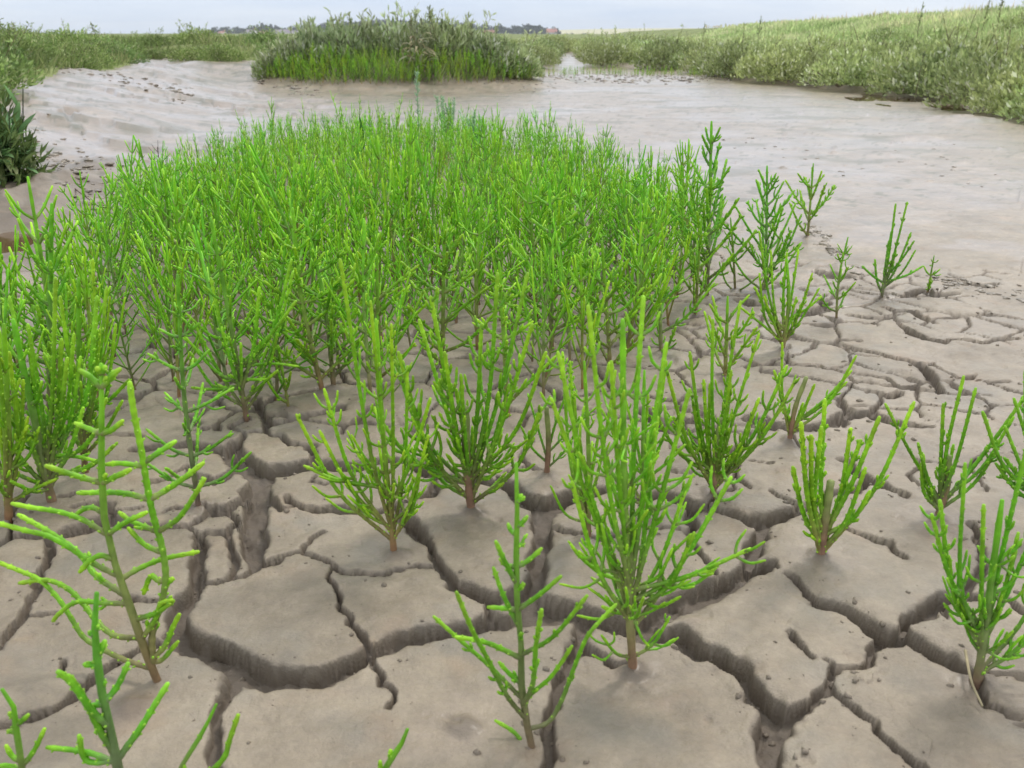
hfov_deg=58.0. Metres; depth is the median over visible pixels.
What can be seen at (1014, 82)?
purslane bush
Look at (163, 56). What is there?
marsh shrub
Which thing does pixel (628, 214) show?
samphire plant
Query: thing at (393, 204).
samphire plant
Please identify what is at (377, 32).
silver bush
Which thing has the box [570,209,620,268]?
samphire plant
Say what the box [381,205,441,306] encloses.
samphire plant
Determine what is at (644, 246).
samphire plant
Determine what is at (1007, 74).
purslane bush
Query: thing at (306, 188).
samphire plant
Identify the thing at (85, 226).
samphire plant
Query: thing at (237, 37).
marsh shrub
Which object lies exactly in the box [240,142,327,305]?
samphire plant
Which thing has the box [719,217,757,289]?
samphire plant
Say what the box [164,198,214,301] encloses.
samphire plant
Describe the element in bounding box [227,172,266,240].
samphire plant
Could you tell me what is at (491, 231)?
samphire plant
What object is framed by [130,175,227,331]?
samphire plant
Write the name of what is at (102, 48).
marsh shrub
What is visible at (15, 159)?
sea aster
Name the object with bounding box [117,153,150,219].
samphire plant
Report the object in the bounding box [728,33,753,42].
purslane bush
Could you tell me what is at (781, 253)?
samphire plant
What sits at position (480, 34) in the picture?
silver bush
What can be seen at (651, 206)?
samphire plant
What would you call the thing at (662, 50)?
purslane bush
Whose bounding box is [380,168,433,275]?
samphire plant
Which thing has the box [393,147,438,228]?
samphire plant
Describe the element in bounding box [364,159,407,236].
samphire plant
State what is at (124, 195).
samphire plant
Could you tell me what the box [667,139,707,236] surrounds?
samphire plant
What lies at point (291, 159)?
samphire plant
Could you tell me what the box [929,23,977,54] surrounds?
purslane bush
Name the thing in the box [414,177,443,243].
samphire plant
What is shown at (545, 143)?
samphire plant
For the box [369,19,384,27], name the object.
broadleaf tree
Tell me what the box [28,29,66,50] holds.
marsh shrub
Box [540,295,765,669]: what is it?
samphire plant
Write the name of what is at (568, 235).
samphire plant
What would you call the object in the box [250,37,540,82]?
mound grass
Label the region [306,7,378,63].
silver bush
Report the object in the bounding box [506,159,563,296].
samphire plant
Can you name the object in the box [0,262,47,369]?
samphire plant
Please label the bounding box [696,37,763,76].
purslane bush
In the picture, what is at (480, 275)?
samphire plant
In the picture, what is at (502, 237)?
samphire plant
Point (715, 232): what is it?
samphire plant
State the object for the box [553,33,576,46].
purslane bush
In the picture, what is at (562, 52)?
purslane bush
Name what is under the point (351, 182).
samphire plant
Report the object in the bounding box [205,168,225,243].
samphire plant
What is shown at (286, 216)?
samphire plant
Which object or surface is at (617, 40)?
purslane bush
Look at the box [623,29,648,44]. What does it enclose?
purslane bush
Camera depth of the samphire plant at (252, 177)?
1.98 m
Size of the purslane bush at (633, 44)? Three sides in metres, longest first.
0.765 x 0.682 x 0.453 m
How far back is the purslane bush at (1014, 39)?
7.36 m
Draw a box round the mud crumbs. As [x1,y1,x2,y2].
[8,193,1023,767]
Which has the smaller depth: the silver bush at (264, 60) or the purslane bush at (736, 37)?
the silver bush at (264, 60)
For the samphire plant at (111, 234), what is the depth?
1.61 m
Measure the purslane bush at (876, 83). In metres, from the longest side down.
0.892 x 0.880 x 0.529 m
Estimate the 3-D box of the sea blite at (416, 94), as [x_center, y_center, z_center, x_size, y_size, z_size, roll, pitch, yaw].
[-0.363,-1.038,3.564,0.030,0.323,0.032,0,21,0]
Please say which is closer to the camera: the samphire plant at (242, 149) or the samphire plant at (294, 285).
the samphire plant at (294, 285)
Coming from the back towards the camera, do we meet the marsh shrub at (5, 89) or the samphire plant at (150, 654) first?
the marsh shrub at (5, 89)
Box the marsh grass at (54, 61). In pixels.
[0,27,582,77]
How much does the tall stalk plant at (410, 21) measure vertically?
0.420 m
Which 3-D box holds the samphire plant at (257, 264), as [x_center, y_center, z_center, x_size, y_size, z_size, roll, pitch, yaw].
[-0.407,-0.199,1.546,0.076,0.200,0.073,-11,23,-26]
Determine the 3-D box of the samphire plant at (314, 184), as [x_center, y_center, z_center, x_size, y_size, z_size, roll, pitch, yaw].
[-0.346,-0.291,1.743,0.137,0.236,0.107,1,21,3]
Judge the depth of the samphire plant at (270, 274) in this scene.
1.32 m
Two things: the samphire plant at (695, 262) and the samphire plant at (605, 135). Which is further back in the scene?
the samphire plant at (605, 135)
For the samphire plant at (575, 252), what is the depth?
1.72 m
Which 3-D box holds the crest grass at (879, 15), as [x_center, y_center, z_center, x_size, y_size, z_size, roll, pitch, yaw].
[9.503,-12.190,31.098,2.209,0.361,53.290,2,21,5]
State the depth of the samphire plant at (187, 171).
1.93 m
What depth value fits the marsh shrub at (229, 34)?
14.48 m
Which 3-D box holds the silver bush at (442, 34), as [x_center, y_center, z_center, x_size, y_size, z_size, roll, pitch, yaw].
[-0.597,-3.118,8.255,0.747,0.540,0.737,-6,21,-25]
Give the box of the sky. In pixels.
[0,0,1023,33]
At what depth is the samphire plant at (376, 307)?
1.24 m
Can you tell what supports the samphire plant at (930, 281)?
on the mud flat
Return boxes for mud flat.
[0,51,1023,767]
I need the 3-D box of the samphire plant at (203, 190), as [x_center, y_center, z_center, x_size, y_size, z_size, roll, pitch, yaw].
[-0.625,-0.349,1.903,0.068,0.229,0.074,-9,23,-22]
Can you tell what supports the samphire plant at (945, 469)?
on the mud flat
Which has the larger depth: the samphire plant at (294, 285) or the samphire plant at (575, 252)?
the samphire plant at (575, 252)
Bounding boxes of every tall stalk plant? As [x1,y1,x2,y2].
[90,22,97,38]
[406,13,414,38]
[419,19,427,58]
[425,5,435,62]
[450,24,455,47]
[757,16,761,42]
[914,51,927,101]
[917,2,924,34]
[981,0,989,33]
[997,0,1004,27]
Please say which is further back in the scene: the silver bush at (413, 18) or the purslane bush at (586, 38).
the purslane bush at (586, 38)
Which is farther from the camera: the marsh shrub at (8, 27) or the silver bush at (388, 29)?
the silver bush at (388, 29)
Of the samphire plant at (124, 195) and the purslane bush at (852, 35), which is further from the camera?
the purslane bush at (852, 35)
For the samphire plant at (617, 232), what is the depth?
1.80 m
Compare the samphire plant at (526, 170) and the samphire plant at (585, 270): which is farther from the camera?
the samphire plant at (526, 170)
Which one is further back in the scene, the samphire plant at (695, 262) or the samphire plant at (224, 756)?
the samphire plant at (695, 262)
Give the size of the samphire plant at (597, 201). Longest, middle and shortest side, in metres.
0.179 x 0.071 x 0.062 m
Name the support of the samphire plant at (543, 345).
on the mud flat
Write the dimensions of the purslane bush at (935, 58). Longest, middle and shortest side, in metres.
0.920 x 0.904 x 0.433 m
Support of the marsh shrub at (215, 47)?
on the marsh ground at (642, 33)
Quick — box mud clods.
[25,55,1023,302]
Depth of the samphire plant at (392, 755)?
0.56 m
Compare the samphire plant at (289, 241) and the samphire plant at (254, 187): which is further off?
the samphire plant at (254, 187)
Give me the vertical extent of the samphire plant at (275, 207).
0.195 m
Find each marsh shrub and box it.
[0,18,39,48]
[0,21,51,61]
[0,27,46,90]
[0,38,38,67]
[0,57,26,82]
[0,79,19,100]
[1,22,56,55]
[6,23,46,37]
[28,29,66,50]
[34,18,110,46]
[42,35,116,60]
[44,42,105,70]
[62,34,116,52]
[68,42,117,68]
[84,29,142,57]
[98,36,120,52]
[106,41,151,63]
[113,30,148,52]
[135,27,172,45]
[140,44,166,59]
[156,43,185,59]
[164,41,215,61]
[170,20,225,44]
[192,37,249,60]
[219,30,238,38]
[232,31,251,43]
[240,21,291,46]
[251,28,290,55]
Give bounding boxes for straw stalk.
[964,649,982,706]
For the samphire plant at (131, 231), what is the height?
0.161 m
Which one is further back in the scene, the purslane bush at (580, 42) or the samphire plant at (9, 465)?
the purslane bush at (580, 42)
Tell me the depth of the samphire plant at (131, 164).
1.99 m
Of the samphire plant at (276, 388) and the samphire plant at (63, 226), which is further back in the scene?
the samphire plant at (63, 226)
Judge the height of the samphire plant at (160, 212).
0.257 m
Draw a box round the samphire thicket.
[78,92,688,273]
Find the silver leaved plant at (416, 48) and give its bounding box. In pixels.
[400,32,437,72]
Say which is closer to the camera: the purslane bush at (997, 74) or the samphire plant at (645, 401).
the samphire plant at (645, 401)
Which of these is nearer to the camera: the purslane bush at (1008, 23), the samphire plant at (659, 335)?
the samphire plant at (659, 335)
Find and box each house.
[274,29,292,33]
[546,27,556,33]
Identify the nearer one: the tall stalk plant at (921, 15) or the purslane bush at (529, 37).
the tall stalk plant at (921, 15)
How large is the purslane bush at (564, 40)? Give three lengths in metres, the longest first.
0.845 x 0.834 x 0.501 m
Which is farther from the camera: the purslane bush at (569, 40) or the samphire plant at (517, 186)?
the purslane bush at (569, 40)
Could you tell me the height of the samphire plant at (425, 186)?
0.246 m
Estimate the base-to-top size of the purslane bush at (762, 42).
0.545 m
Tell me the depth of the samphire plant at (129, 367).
1.22 m
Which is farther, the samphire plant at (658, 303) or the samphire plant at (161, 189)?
the samphire plant at (161, 189)
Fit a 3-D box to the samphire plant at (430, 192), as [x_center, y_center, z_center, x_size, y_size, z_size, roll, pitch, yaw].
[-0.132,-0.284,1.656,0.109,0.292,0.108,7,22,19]
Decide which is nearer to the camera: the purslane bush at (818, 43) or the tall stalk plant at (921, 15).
the purslane bush at (818, 43)
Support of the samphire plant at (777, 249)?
on the mud flat
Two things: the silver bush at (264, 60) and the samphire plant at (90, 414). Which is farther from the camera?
the silver bush at (264, 60)
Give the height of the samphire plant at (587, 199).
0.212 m
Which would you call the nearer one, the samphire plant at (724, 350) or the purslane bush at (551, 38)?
the samphire plant at (724, 350)
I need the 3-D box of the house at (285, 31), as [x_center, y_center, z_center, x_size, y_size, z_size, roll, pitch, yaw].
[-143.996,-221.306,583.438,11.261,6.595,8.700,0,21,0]
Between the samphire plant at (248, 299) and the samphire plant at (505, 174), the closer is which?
the samphire plant at (248, 299)
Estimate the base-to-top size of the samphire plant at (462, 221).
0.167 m
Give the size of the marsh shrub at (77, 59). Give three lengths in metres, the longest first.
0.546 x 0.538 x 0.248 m
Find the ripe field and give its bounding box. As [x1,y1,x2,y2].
[558,28,700,33]
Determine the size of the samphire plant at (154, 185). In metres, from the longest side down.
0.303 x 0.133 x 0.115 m
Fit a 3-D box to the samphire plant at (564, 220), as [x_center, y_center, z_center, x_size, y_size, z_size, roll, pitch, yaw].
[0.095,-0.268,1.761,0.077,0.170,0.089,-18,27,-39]
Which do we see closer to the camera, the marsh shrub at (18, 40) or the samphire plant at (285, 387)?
the samphire plant at (285, 387)
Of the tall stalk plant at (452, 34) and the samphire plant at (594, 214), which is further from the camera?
the tall stalk plant at (452, 34)
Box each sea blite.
[414,71,420,138]
[434,95,456,149]
[458,110,481,145]
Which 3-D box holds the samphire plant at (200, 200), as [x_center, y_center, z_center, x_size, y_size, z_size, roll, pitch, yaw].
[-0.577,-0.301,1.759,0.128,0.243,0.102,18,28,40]
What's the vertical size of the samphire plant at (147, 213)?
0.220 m
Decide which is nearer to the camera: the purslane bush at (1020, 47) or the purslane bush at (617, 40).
the purslane bush at (1020, 47)
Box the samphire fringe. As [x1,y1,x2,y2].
[251,42,722,84]
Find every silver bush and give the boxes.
[251,36,296,79]
[264,19,312,72]
[281,11,339,62]
[293,18,336,35]
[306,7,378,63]
[328,11,364,28]
[335,8,398,63]
[362,1,418,53]
[374,6,419,36]
[388,8,453,61]
[409,3,481,61]
[423,8,458,26]
[445,10,496,60]
[453,17,499,39]
[464,20,522,73]
[488,29,543,78]
[507,43,544,78]
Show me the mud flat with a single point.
(260, 619)
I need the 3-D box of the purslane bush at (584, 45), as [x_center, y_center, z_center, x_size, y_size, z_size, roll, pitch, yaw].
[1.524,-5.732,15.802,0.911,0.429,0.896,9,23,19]
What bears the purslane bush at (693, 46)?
on the marsh ground at (642, 33)
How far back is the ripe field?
977.94 m
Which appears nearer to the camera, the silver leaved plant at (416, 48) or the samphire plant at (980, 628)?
the samphire plant at (980, 628)
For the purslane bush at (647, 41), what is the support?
on the marsh ground at (642, 33)
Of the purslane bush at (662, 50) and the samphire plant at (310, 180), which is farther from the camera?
the purslane bush at (662, 50)
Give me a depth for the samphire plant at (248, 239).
1.51 m
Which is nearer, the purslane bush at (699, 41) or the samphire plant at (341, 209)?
the samphire plant at (341, 209)
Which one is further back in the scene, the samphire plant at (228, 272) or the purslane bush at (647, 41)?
the purslane bush at (647, 41)
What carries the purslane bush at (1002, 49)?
on the marsh ground at (642, 33)
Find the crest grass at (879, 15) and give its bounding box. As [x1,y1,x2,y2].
[698,0,1021,28]
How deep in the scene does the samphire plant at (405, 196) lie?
1.83 m
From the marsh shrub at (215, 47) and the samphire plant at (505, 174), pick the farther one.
the marsh shrub at (215, 47)
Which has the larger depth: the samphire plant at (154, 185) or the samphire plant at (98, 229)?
the samphire plant at (154, 185)
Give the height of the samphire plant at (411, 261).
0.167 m
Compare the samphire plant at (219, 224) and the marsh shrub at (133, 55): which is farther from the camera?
the marsh shrub at (133, 55)
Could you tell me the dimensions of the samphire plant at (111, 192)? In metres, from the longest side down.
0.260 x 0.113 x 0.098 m
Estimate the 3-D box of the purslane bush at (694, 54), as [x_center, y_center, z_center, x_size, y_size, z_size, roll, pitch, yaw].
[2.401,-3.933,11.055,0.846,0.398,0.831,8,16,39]
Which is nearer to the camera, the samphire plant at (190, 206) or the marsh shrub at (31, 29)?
the samphire plant at (190, 206)
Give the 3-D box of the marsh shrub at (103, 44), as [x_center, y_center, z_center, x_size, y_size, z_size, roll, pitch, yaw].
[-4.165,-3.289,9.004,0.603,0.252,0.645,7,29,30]
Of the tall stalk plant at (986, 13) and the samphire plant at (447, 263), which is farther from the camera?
the tall stalk plant at (986, 13)
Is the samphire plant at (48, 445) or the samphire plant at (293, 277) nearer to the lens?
the samphire plant at (48, 445)
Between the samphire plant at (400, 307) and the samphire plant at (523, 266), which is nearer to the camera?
the samphire plant at (400, 307)
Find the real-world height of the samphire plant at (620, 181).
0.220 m
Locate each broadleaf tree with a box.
[211,26,217,33]
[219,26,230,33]
[232,27,240,33]
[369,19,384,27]
[494,23,509,33]
[510,23,526,33]
[524,23,536,33]
[535,25,543,33]
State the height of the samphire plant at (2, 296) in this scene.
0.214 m
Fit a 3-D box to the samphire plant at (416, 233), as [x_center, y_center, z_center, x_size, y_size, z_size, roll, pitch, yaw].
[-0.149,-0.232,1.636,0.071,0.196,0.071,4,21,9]
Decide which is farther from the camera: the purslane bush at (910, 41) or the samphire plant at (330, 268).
the purslane bush at (910, 41)
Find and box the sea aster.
[0,83,59,186]
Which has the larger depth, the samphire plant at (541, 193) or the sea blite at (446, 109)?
the sea blite at (446, 109)
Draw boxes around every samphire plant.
[0,176,110,380]
[0,203,75,418]
[0,242,36,393]
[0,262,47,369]
[0,269,44,413]
[0,277,118,502]
[0,323,56,523]
[0,363,206,682]
[0,688,46,767]
[2,225,65,367]
[6,242,110,377]
[6,243,70,355]
[12,378,16,442]
[18,258,131,473]
[19,207,94,328]
[26,283,114,398]
[30,225,83,309]
[30,258,87,330]
[35,232,105,360]
[43,170,111,259]
[45,591,169,767]
[55,196,130,293]
[57,207,134,357]
[57,234,125,403]
[66,172,128,316]
[68,262,109,375]
[80,185,155,285]
[84,220,133,302]
[87,202,154,333]
[97,170,153,256]
[97,180,150,281]
[99,137,150,251]
[99,276,157,389]
[107,153,162,273]
[111,155,154,236]
[112,166,172,266]
[113,174,143,247]
[114,215,166,311]
[115,252,172,348]
[116,214,160,288]
[117,135,195,287]
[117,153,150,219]
[120,159,186,280]
[120,200,175,275]
[123,143,151,206]
[124,241,197,359]
[128,222,188,322]
[129,162,163,247]
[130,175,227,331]
[131,275,202,381]
[134,160,191,260]
[139,145,173,201]
[139,242,214,396]
[142,274,251,505]
[144,158,183,258]
[145,155,185,204]
[149,149,212,263]
[155,173,239,288]
[160,207,250,381]
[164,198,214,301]
[164,234,211,345]
[166,174,201,280]
[168,147,241,262]
[168,225,272,396]
[170,187,245,322]
[176,157,213,223]
[178,703,239,767]
[182,162,226,263]
[184,217,299,421]
[184,235,234,314]
[187,178,277,305]
[190,173,235,261]
[191,157,224,249]
[194,180,246,301]
[200,255,236,364]
[202,181,257,293]
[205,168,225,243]
[209,249,285,366]
[210,203,248,272]
[212,156,263,242]
[213,239,257,334]
[218,198,269,300]
[219,253,273,344]
[223,139,284,249]
[224,136,270,248]
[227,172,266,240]
[233,155,281,218]
[235,158,283,257]
[236,214,269,276]
[236,278,302,380]
[239,207,290,298]
[239,240,337,400]
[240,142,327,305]
[241,240,317,360]
[245,166,300,257]
[248,198,328,348]
[250,176,289,286]
[251,154,296,228]
[251,207,378,389]
[254,208,315,330]
[255,190,287,272]
[255,227,327,320]
[263,196,357,344]
[267,345,301,406]
[268,153,322,270]
[269,137,325,237]
[269,163,323,279]
[274,186,329,291]
[277,196,311,254]
[278,146,327,238]
[278,156,336,265]
[281,217,370,384]
[295,167,340,253]
[295,258,438,550]
[297,228,358,319]
[298,195,334,258]
[299,244,370,376]
[302,167,359,278]
[303,213,329,274]
[309,179,375,290]
[314,156,352,232]
[317,232,371,350]
[319,215,358,275]
[320,201,358,302]
[323,218,410,392]
[325,170,356,255]
[325,205,373,301]
[326,231,425,377]
[327,132,369,220]
[328,172,371,267]
[329,249,400,357]
[330,127,411,291]
[333,174,377,258]
[344,170,395,279]
[344,171,382,230]
[344,209,401,339]
[344,222,389,327]
[346,145,386,239]
[347,172,411,270]
[350,198,385,249]
[359,209,399,306]
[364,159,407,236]
[364,292,430,392]
[370,261,421,346]
[371,272,550,508]
[376,179,418,225]
[377,152,423,265]
[378,728,408,767]
[379,190,425,267]
[380,157,417,247]
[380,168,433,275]
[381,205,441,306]
[385,116,427,259]
[389,206,434,280]
[391,153,455,261]
[392,228,431,320]
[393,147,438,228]
[395,141,460,287]
[395,217,498,369]
[396,238,452,309]
[401,152,437,242]
[404,196,441,299]
[412,189,462,283]
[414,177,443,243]
[424,165,476,272]
[426,226,470,305]
[432,197,530,349]
[432,462,616,748]
[433,164,472,268]
[434,186,490,322]
[437,171,467,248]
[437,181,461,247]
[440,197,482,299]
[443,143,492,254]
[447,182,507,304]
[449,195,472,271]
[451,229,497,315]
[452,175,478,253]
[453,207,505,289]
[459,177,515,294]
[466,119,517,221]
[469,216,534,320]
[471,115,502,177]
[472,180,520,284]
[472,262,556,416]
[479,134,512,192]
[482,183,623,349]
[482,192,525,289]
[482,199,506,271]
[483,118,506,188]
[483,194,514,251]
[486,164,573,320]
[489,156,554,276]
[489,234,530,330]
[496,163,523,247]
[500,152,544,238]
[502,175,564,280]
[503,224,545,307]
[504,232,574,395]
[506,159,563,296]
[510,153,551,209]
[511,257,551,361]
[519,156,569,255]
[519,210,576,322]
[520,260,579,377]
[520,383,601,472]
[522,179,553,271]
[526,174,586,284]
[527,161,574,274]
[528,158,569,258]
[533,118,563,176]
[536,171,586,300]
[537,219,601,361]
[539,198,592,261]
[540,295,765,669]
[541,141,590,249]
[547,147,576,226]
[550,351,629,536]
[554,177,636,316]
[554,208,601,294]
[557,166,590,234]
[560,253,611,388]
[562,169,609,269]
[563,237,661,364]
[563,259,629,336]
[568,225,615,295]
[569,247,600,332]
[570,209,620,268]
[572,157,589,226]
[579,167,614,256]
[582,177,608,232]
[584,150,617,212]
[586,189,623,261]
[587,124,622,195]
[587,138,635,244]
[587,166,673,282]
[588,164,635,264]
[588,171,630,247]
[589,175,632,255]
[593,178,655,292]
[595,145,656,264]
[596,211,628,294]
[597,184,633,269]
[602,360,695,507]
[605,199,678,326]
[606,198,672,340]
[607,152,641,237]
[609,207,679,356]
[617,146,670,250]
[619,162,686,300]
[622,196,677,300]
[623,226,654,306]
[625,249,714,351]
[628,185,677,291]
[630,163,676,275]
[633,168,662,232]
[636,186,695,325]
[648,300,799,500]
[652,121,757,295]
[655,166,678,246]
[659,194,708,297]
[660,185,679,259]
[660,210,692,278]
[663,165,704,271]
[665,217,733,314]
[666,141,703,242]
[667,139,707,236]
[667,142,700,251]
[667,155,706,237]
[671,176,712,277]
[678,169,727,264]
[703,295,759,375]
[714,165,801,285]
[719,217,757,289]
[722,218,803,292]
[741,231,821,347]
[772,342,856,438]
[785,163,836,235]
[790,398,915,554]
[819,237,855,317]
[862,201,923,297]
[884,375,1023,514]
[919,451,1023,689]
[924,255,940,291]
[981,372,1023,497]
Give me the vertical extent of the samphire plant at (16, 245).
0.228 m
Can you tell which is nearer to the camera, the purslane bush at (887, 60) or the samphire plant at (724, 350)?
the samphire plant at (724, 350)
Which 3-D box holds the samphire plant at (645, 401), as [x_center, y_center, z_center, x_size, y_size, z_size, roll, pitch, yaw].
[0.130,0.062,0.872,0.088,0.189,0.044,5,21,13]
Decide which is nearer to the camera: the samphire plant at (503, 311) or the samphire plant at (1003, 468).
the samphire plant at (1003, 468)
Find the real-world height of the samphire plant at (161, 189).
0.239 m
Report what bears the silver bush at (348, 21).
on the mud flat
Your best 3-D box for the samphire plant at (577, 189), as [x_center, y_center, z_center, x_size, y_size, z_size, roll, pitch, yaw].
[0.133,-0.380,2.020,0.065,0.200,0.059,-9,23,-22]
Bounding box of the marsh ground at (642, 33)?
[19,19,1016,94]
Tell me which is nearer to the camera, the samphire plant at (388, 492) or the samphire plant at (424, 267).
the samphire plant at (388, 492)
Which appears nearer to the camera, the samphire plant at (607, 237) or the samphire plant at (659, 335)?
the samphire plant at (659, 335)
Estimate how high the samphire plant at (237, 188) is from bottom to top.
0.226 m
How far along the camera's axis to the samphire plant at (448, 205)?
1.90 m
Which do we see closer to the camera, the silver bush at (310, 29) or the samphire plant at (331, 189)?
the samphire plant at (331, 189)
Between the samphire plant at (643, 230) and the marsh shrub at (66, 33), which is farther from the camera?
the marsh shrub at (66, 33)
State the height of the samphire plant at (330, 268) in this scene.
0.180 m
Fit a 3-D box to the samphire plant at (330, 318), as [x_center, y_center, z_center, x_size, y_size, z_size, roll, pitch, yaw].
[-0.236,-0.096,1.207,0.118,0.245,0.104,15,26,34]
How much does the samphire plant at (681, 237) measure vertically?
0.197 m
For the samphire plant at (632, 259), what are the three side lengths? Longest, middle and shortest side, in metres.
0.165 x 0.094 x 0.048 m
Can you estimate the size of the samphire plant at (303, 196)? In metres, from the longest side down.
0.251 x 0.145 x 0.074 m
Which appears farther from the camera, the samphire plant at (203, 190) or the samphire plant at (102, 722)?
the samphire plant at (203, 190)
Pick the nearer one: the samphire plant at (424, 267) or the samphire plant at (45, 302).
the samphire plant at (45, 302)
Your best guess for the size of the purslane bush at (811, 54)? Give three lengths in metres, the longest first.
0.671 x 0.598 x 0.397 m
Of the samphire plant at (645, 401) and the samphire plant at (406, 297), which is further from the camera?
the samphire plant at (406, 297)
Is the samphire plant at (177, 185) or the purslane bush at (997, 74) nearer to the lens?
the samphire plant at (177, 185)
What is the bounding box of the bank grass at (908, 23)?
[632,5,1023,59]
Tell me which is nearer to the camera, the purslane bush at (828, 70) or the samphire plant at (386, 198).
the samphire plant at (386, 198)
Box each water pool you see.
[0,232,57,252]
[845,94,969,110]
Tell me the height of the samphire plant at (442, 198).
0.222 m
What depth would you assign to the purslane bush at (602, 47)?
13.40 m
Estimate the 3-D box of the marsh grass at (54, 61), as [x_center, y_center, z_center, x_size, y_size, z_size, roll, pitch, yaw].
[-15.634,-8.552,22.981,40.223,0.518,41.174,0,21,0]
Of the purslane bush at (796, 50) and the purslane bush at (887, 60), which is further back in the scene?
the purslane bush at (796, 50)
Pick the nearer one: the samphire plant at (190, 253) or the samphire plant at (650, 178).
the samphire plant at (190, 253)
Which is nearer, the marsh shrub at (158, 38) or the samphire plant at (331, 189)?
the samphire plant at (331, 189)
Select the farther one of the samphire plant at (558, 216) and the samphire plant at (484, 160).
the samphire plant at (484, 160)
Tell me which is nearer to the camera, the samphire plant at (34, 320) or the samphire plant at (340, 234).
the samphire plant at (34, 320)
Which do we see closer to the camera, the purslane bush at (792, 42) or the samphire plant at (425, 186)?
the samphire plant at (425, 186)
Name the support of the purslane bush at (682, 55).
on the marsh ground at (642, 33)
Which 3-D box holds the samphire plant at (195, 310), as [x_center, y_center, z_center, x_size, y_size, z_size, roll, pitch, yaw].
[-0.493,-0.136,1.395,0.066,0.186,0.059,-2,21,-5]
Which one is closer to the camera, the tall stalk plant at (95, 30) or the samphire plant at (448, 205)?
the samphire plant at (448, 205)
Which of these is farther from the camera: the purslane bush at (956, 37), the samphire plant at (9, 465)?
the purslane bush at (956, 37)
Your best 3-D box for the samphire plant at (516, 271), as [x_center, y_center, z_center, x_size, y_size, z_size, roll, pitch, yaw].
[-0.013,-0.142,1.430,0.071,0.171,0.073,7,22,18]
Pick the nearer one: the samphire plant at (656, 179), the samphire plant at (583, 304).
the samphire plant at (583, 304)
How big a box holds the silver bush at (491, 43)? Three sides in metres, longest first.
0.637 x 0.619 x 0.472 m
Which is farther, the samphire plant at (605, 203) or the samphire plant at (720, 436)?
the samphire plant at (605, 203)
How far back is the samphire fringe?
7.88 m
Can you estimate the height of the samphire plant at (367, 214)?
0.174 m
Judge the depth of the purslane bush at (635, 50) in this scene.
12.77 m
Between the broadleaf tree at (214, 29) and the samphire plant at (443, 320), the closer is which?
the samphire plant at (443, 320)
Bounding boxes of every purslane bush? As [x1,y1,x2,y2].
[512,30,535,46]
[515,34,536,42]
[522,34,561,65]
[525,29,562,58]
[534,36,567,56]
[538,42,560,62]
[539,34,569,51]
[546,30,570,51]
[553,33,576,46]
[569,33,592,51]
[573,29,601,51]
[573,32,600,54]
[573,36,613,59]
[576,27,610,58]
[577,27,634,67]
[581,36,626,63]
[589,26,630,50]
[606,32,642,61]
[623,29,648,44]
[624,24,660,41]
[625,43,646,61]
[630,24,692,70]
[638,29,664,49]
[642,35,690,62]
[663,29,685,42]
[667,44,694,67]
[672,30,716,64]
[676,38,730,71]
[678,34,716,49]
[687,33,734,76]
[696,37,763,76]
[697,23,782,79]
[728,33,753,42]
[730,39,798,80]
[740,25,785,49]
[750,34,813,83]
[756,25,795,44]
[766,38,796,48]
[767,32,821,76]
[782,34,840,83]
[785,38,843,77]
[791,28,854,53]
[797,27,887,87]
[830,24,908,75]
[839,55,895,87]
[841,25,877,52]
[862,21,957,96]
[865,25,902,41]
[866,33,934,57]
[875,31,923,73]
[883,36,981,95]
[897,9,985,60]
[906,11,1013,83]
[908,47,1002,96]
[921,26,1023,110]
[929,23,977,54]
[943,23,975,34]
[954,22,1013,55]
[962,51,1023,105]
[966,62,1022,116]
[970,23,1023,80]
[980,31,1023,47]
[985,58,1023,102]
[989,62,1023,118]
[990,1,1023,35]
[994,84,1023,123]
[1015,41,1023,55]
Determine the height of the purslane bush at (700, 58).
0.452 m
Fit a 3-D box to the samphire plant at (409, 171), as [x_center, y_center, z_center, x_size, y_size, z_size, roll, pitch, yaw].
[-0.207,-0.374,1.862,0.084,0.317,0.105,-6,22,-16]
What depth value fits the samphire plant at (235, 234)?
1.73 m
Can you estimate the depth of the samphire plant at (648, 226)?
1.67 m
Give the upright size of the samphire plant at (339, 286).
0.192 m
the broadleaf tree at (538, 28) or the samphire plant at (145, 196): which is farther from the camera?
the broadleaf tree at (538, 28)
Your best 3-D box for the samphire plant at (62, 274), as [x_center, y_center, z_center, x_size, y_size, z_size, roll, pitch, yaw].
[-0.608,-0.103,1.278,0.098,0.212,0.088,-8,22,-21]
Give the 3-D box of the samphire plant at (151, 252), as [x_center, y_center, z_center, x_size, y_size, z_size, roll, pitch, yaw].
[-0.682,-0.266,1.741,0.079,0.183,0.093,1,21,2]
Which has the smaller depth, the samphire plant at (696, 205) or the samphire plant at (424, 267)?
the samphire plant at (424, 267)
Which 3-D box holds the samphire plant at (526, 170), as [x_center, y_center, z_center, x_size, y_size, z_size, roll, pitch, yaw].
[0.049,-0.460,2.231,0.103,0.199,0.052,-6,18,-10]
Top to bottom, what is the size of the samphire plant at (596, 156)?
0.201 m
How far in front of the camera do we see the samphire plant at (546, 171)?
1.86 m
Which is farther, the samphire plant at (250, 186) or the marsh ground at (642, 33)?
the marsh ground at (642, 33)
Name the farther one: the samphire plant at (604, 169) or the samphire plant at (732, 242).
the samphire plant at (604, 169)
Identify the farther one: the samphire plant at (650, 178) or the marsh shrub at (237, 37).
the marsh shrub at (237, 37)
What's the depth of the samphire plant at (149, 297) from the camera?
1.57 m
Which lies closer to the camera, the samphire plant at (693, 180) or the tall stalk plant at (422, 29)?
the samphire plant at (693, 180)
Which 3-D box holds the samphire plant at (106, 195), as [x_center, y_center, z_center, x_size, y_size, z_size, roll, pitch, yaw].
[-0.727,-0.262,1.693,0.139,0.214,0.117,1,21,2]

